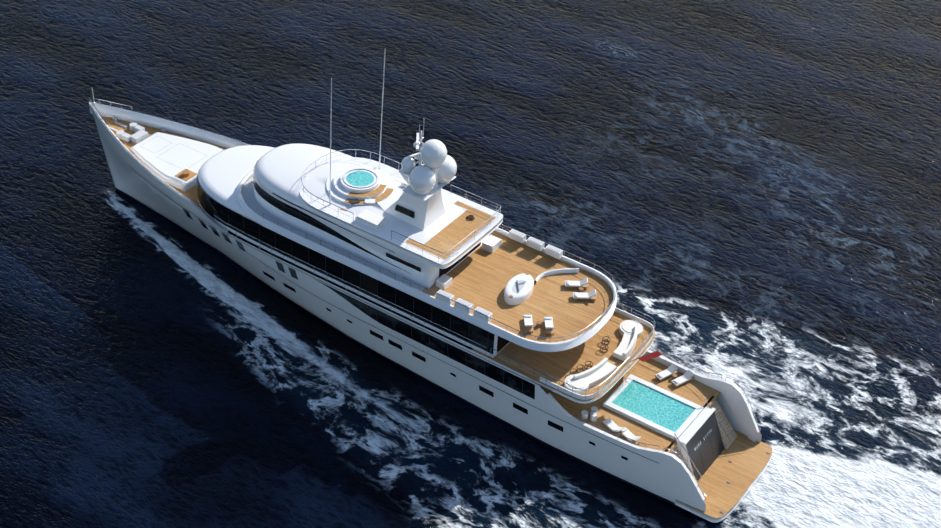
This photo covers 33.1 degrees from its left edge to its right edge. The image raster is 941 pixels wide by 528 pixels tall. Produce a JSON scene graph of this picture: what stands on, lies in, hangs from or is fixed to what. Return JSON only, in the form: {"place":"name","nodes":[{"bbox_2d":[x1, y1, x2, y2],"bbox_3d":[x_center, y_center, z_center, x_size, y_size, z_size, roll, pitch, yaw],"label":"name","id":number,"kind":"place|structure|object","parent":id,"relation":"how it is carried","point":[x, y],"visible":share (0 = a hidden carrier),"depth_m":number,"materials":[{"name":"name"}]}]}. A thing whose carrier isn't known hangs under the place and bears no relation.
{"place":"outdoors","nodes":[
{"label":"outdoors","id":0,"kind":"place"},
{"bbox_2d":[0,0,940,527],"bbox_3d":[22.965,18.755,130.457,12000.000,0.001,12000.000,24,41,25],"label":"sea water","id":1,"kind":"structure","parent":0,"point":[746,194],"depth_m":156.50,"materials":[{"name":"blue liquid"}]},
{"bbox_2d":[90,106,761,517],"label":"hull","id":2,"kind":"object","parent":1,"relation":"in","point":[496,390],"visible":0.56,"depth_m":136.42,"materials":[{"name":"white paint"}]},
{"bbox_2d":[89,102,246,231],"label":"bow deck","id":3,"kind":"structure","parent":2,"relation":"on","point":[151,125],"depth_m":155.64,"materials":[{"name":"white paint"}]},
{"bbox_2d":[89,98,131,123],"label":"bow rail","id":4,"kind":"object","parent":3,"relation":"on","point":[107,103],"visible":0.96,"depth_m":155.97,"materials":[{"name":"silver metal"}]},
{"bbox_2d":[92,90,164,143],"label":"bow deck equipment","id":5,"kind":"object","parent":3,"relation":"on","point":[140,134],"visible":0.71,"depth_m":154.53,"materials":[{"name":"grey metal"}]},
{"bbox_2d":[130,132,222,191],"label":"foredeck","id":6,"kind":"object","parent":3,"relation":"on","point":[164,157],"visible":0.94,"depth_m":152.37,"materials":[{"name":"white paint"}]},
{"bbox_2d":[171,167,197,183],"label":"deck hatch","id":7,"kind":"object","parent":6,"relation":"on","point":[186,175],"visible":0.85,"depth_m":149.32,"materials":[{"name":"brown paint"}]},
{"bbox_2d":[196,145,510,357],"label":"deckhouse","id":8,"kind":"object","parent":2,"relation":"on","point":[221,175],"visible":0.31,"depth_m":140.10,"materials":[{"name":"white paint"}]},
{"bbox_2d":[238,170,616,351],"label":"bridge deck","id":9,"kind":"structure","parent":8,"relation":"on","point":[480,276],"depth_m":134.63,"materials":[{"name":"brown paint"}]},
{"bbox_2d":[253,143,488,287],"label":"upper superstructure","id":10,"kind":"object","parent":9,"relation":"on","point":[278,171],"visible":0.54,"depth_m":138.90,"materials":[{"name":"white paint"}]},
{"bbox_2d":[299,149,502,268],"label":"sun deck","id":11,"kind":"structure","parent":10,"relation":"on","point":[455,240],"depth_m":135.82,"materials":[{"name":"white paint"}]},
{"bbox_2d":[329,49,385,204],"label":"antennas","id":12,"kind":"object","parent":11,"relation":"on","point":[330,132],"visible":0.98,"depth_m":136.72,"materials":[{"name":"white paint"}]},
{"bbox_2d":[326,166,393,210],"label":"hot tub","id":13,"kind":"object","parent":11,"relation":"on","point":[358,185],"visible":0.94,"depth_m":139.22,"materials":[{"name":"white paint"}]},
{"bbox_2d":[384,125,456,229],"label":"mast","id":14,"kind":"object","parent":11,"relation":"on","point":[418,203],"visible":1,"depth_m":133.56,"materials":[{"name":"white paint"}]},
{"bbox_2d":[436,229,562,322],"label":"deck storage boxes","id":15,"kind":"object","parent":9,"relation":"on","point":[537,244],"visible":1,"depth_m":131.99,"materials":[{"name":"white paint"}]},
{"bbox_2d":[504,268,578,304],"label":"curved bar counter","id":16,"kind":"object","parent":9,"relation":"on","point":[519,288],"visible":1,"depth_m":133.70,"materials":[{"name":"white paint"}]},
{"bbox_2d":[472,302,654,403],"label":"aft deck","id":17,"kind":"object","parent":8,"relation":"attached to","point":[549,370],"visible":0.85,"depth_m":132.03,"materials":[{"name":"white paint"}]},
{"bbox_2d":[564,320,662,394],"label":"outdoor sofas","id":18,"kind":"object","parent":17,"relation":"on","point":[630,331],"visible":0.98,"depth_m":130.87,"materials":[{"name":"white fabric"}]},
{"bbox_2d":[91,102,760,500],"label":"side rails","id":19,"kind":"object","parent":2,"relation":"attached to","point":[339,278],"visible":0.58,"depth_m":139.77,"materials":[{"name":"silver metal"}]},
{"bbox_2d":[540,346,758,500],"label":"aft deck","id":20,"kind":"object","parent":2,"relation":"on","point":[699,388],"visible":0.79,"depth_m":133.31,"materials":[{"name":"brown wood"}]},
{"bbox_2d":[523,278,693,444],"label":"sun loungers","id":21,"kind":"object","parent":20,"relation":"on","point":[670,370],"visible":0.98,"depth_m":133.44,"materials":[{"name":"white"}]},
{"bbox_2d":[603,374,703,440],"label":"swimming pool","id":22,"kind":"object","parent":20,"relation":"on","point":[651,406],"visible":0.9,"depth_m":131.94,"materials":[{"name":"teal liquid"}]},
{"bbox_2d":[665,396,736,484],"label":"stairs","id":23,"kind":"structure","parent":20,"relation":"on","point":[728,435],"depth_m":133.42,"materials":[{"name":"beige wood"}]},
{"bbox_2d":[675,429,771,522],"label":"swim platform","id":24,"kind":"structure","parent":2,"relation":"on","point":[749,459],"depth_m":130.63,"materials":[{"name":"brown wood"}]},
{"bbox_2d":[355,181,769,512],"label":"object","id":25,"kind":"object","parent":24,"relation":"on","point":[377,222],"visible":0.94,"depth_m":135.40,"materials":[{"name":"white paint"}]},
{"bbox_2d":[676,407,724,480],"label":"transom","id":26,"kind":"object","parent":24,"relation":"on","point":[700,439],"visible":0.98,"depth_m":130.57,"materials":[{"name":"grey"}]}
]}

